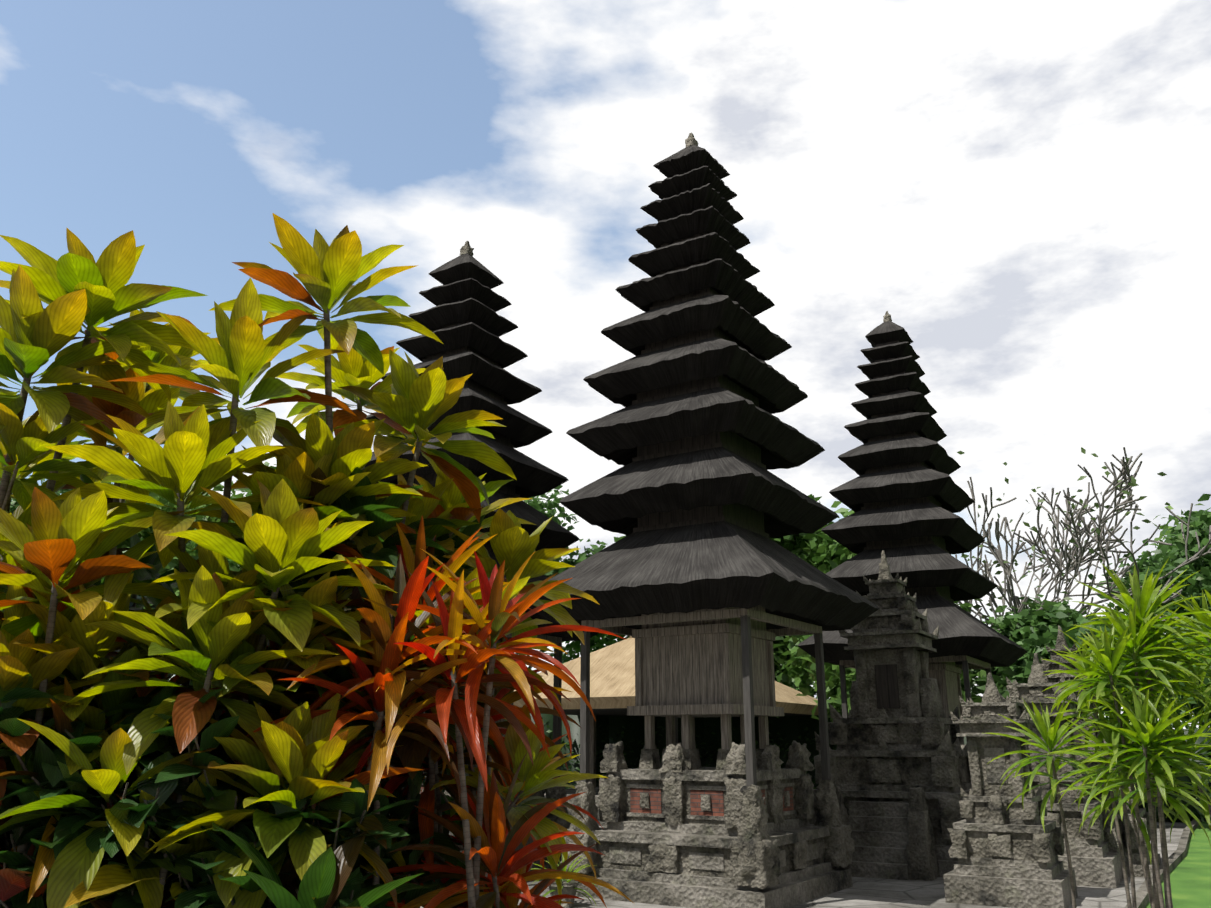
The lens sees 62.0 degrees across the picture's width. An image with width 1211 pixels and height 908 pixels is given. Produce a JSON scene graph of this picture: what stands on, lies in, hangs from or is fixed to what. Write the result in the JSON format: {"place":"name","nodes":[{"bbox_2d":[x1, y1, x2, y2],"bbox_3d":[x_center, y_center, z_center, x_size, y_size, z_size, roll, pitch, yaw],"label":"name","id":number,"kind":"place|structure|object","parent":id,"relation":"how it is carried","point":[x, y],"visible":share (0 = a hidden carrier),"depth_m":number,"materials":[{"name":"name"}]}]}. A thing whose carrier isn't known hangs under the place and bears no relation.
{"place":"outdoors","nodes":[
{"label":"outdoors","id":0,"kind":"place"},
{"bbox_2d":[0,0,1210,728],"label":"sky","id":1,"kind":"structure","parent":0,"point":[1023,187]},
{"bbox_2d":[420,822,1186,907],"bbox_3d":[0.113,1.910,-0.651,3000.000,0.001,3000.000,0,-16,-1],"label":"ground","id":2,"kind":"structure","parent":0,"point":[863,892],"depth_m":13.74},
{"bbox_2d":[9,478,112,513],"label":"tree","id":3,"kind":"object","parent":2,"relation":"on","point":[58,493],"depth_m":55.55,"materials":[{"name":"green plant"}]},
{"bbox_2d":[69,458,253,565],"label":"tree","id":4,"kind":"object","parent":2,"relation":"on","point":[143,534],"visible":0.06,"depth_m":45.66,"materials":[{"name":"green plant"}]},
{"bbox_2d":[111,518,242,674],"bbox_3d":[-14.162,7.141,34.934,6.818,9.596,7.598,0,-16,-1],"label":"tree","id":5,"kind":"object","parent":2,"relation":"on","point":[173,563],"visible":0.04,"depth_m":33.80,"materials":[{"name":"green plant"}]},
{"bbox_2d":[0,643,463,907],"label":"broadleaf shrub","id":6,"kind":"object","parent":2,"relation":"on","point":[161,787],"visible":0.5,"depth_m":2.91,"materials":[{"name":"green plant"}]},
{"bbox_2d":[231,462,276,515],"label":"tree","id":7,"kind":"object","parent":2,"relation":"on","point":[246,489],"visible":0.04,"depth_m":45.94,"materials":[{"name":"green plant"}]},
{"bbox_2d":[0,213,634,907],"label":"cordyline plant","id":8,"kind":"object","parent":2,"relation":"on","point":[326,645],"visible":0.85,"depth_m":3.31,"materials":[{"name":"green plant"}]},
{"bbox_2d":[346,241,598,876],"bbox_3d":[-2.592,1.320,17.361,4.144,11.066,4.137,-9,-18,29],"label":"pagoda","id":9,"kind":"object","parent":2,"relation":"on","point":[465,323],"visible":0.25,"depth_m":17.57,"materials":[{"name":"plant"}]},
{"bbox_2d":[549,879,578,907],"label":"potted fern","id":10,"kind":"object","parent":2,"relation":"on","point":[569,887],"visible":0.65,"depth_m":12.81,"materials":[{"name":"stone"}]},
{"bbox_2d":[532,854,597,905],"bbox_3d":[-0.549,5.502,12.999,1.016,0.742,1.014,0,-16,-1],"label":"grass tuft","id":11,"kind":"object","parent":2,"relation":"on","point":[563,880],"visible":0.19,"depth_m":12.97,"materials":[{"name":"green plant"}]},
{"bbox_2d":[515,485,629,668],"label":"tree","id":12,"kind":"object","parent":2,"relation":"on","point":[598,641],"visible":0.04,"depth_m":54.61,"materials":[{"name":"green plant"}]},
{"bbox_2d":[365,682,836,789],"bbox_3d":[-13.390,9.316,32.393,42.191,3.979,2.792,0,-16,-1],"label":"hedge","id":13,"kind":"object","parent":2,"relation":"on","point":[628,731],"visible":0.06,"depth_m":31.85,"materials":[{"name":"green plant"}]},
{"bbox_2d":[614,536,625,541],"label":"tree","id":14,"kind":"object","parent":2,"relation":"on","point":[616,539],"depth_m":43.10,"materials":[{"name":"green plant"}]},
{"bbox_2d":[513,636,817,826],"bbox_3d":[1.853,7.983,29.887,7.000,5.160,10.200,-9,-18,29],"label":"thatched pavilion","id":15,"kind":"object","parent":2,"relation":"on","point":[612,679],"visible":0.1,"depth_m":27.24,"materials":[{"name":"plant"}]},
{"bbox_2d":[529,132,879,907],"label":"pagoda","id":16,"kind":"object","parent":2,"relation":"on","point":[701,586],"visible":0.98,"depth_m":14.62,"materials":[{"name":"wood"}]},
{"bbox_2d":[770,494,856,696],"bbox_3d":[6.878,7.689,41.291,10.804,12.018,14.195,0,-16,-1],"label":"tree","id":17,"kind":"object","parent":2,"relation":"on","point":[821,551],"visible":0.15,"depth_m":38.13,"materials":[{"name":"green plant"}]},
{"bbox_2d":[777,601,999,721],"bbox_3d":[8.954,6.988,31.401,6.614,7.928,8.557,0,-16,-1],"label":"tree","id":18,"kind":"object","parent":2,"relation":"on","point":[806,668],"depth_m":30.11,"materials":[{"name":"green plant"}]},
{"bbox_2d":[808,550,971,880],"bbox_3d":[5.027,4.361,17.789,2.808,5.481,3.445,-9,-18,29],"label":"stone shrine","id":19,"kind":"object","parent":2,"relation":"on","point":[900,769],"visible":0.85,"depth_m":17.04,"materials":[{"name":"grey stone"}]},
{"bbox_2d":[798,311,1026,749],"bbox_3d":[6.971,2.368,23.252,4.150,12.297,4.144,-9,-18,29],"label":"pagoda","id":20,"kind":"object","parent":2,"relation":"on","point":[903,496],"visible":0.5,"depth_m":22.63,"materials":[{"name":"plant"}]},
{"bbox_2d":[943,673,1077,907],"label":"stone shrine","id":21,"kind":"object","parent":2,"relation":"on","point":[1008,857],"visible":1,"depth_m":13.34,"materials":[{"name":"grey stone"}]},
{"bbox_2d":[1001,653,1122,887],"bbox_3d":[7.063,4.918,16.072,1.656,3.436,1.656,-9,-18,29],"label":"stone shrine","id":22,"kind":"object","parent":2,"relation":"on","point":[1095,862],"visible":0.5,"depth_m":15.32,"materials":[{"name":"grey stone"}]},
{"bbox_2d":[971,594,1176,698],"bbox_3d":[15.632,8.276,34.024,7.593,6.878,8.072,0,-16,-1],"label":"tree","id":23,"kind":"object","parent":2,"relation":"on","point":[1054,615],"visible":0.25,"depth_m":32.60,"materials":[{"name":"green plant"}]},
{"bbox_2d":[955,447,1210,697],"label":"pale bare tree","id":24,"kind":"object","parent":2,"relation":"on","point":[1078,549],"visible":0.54,"depth_m":35.90,"materials":[{"name":"grey plant"}]},
{"bbox_2d":[964,713,1210,821],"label":"hedge","id":25,"kind":"object","parent":2,"relation":"on","point":[1198,814],"visible":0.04,"depth_m":26.88,"materials":[{"name":"green plant"}]},
{"bbox_2d":[987,558,1210,907],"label":"dracaena plant","id":26,"kind":"object","parent":2,"relation":"on","point":[1139,640],"visible":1,"depth_m":6.95,"materials":[{"name":"green plant"}]},
{"bbox_2d":[1041,625,1160,878],"bbox_3d":[8.024,4.965,17.320,2.080,4.051,2.552,-9,-18,29],"label":"stone shrine","id":27,"kind":"object","parent":2,"relation":"on","point":[1110,837],"visible":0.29,"depth_m":16.78,"materials":[{"name":"grey stone"}]},
{"bbox_2d":[994,614,1210,727],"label":"tree","id":28,"kind":"object","parent":2,"relation":"on","point":[1019,670],"visible":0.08,"depth_m":25.88,"materials":[{"name":"green plant"}]},
{"bbox_2d":[1088,494,1210,728],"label":"tree","id":29,"kind":"object","parent":2,"relation":"on","point":[1199,521],"visible":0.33,"depth_m":39.23,"materials":[{"name":"green plant"}]},
{"bbox_2d":[1125,819,1200,907],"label":"lawn kerb","id":30,"kind":"structure","parent":2,"relation":"on","point":[1177,856],"depth_m":17.27,"materials":[{"name":"stone"}]},
{"bbox_2d":[1141,506,1204,633],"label":"tree","id":31,"kind":"object","parent":2,"relation":"on","point":[1164,527],"depth_m":49.56,"materials":[{"name":"green plant"}]},
{"bbox_2d":[1153,608,1202,651],"bbox_3d":[21.428,7.756,31.397,7.867,6.485,6.072,4,-16,-12],"label":"tree","id":32,"kind":"object","parent":2,"relation":"on","point":[1193,617],"visible":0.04,"depth_m":33.27,"materials":[{"name":"green plant"}]},
{"bbox_2d":[1145,822,1210,907],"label":"lawn","id":33,"kind":"structure","parent":0,"point":[1190,877],"depth_m":15.76,"materials":[{"name":"green plant"}]},
{"bbox_2d":[1197,636,1210,726],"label":"tree","id":34,"kind":"object","parent":33,"relation":"on","point":[1209,716],"visible":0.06,"depth_m":24.11,"materials":[{"name":"green plant"}]}
]}

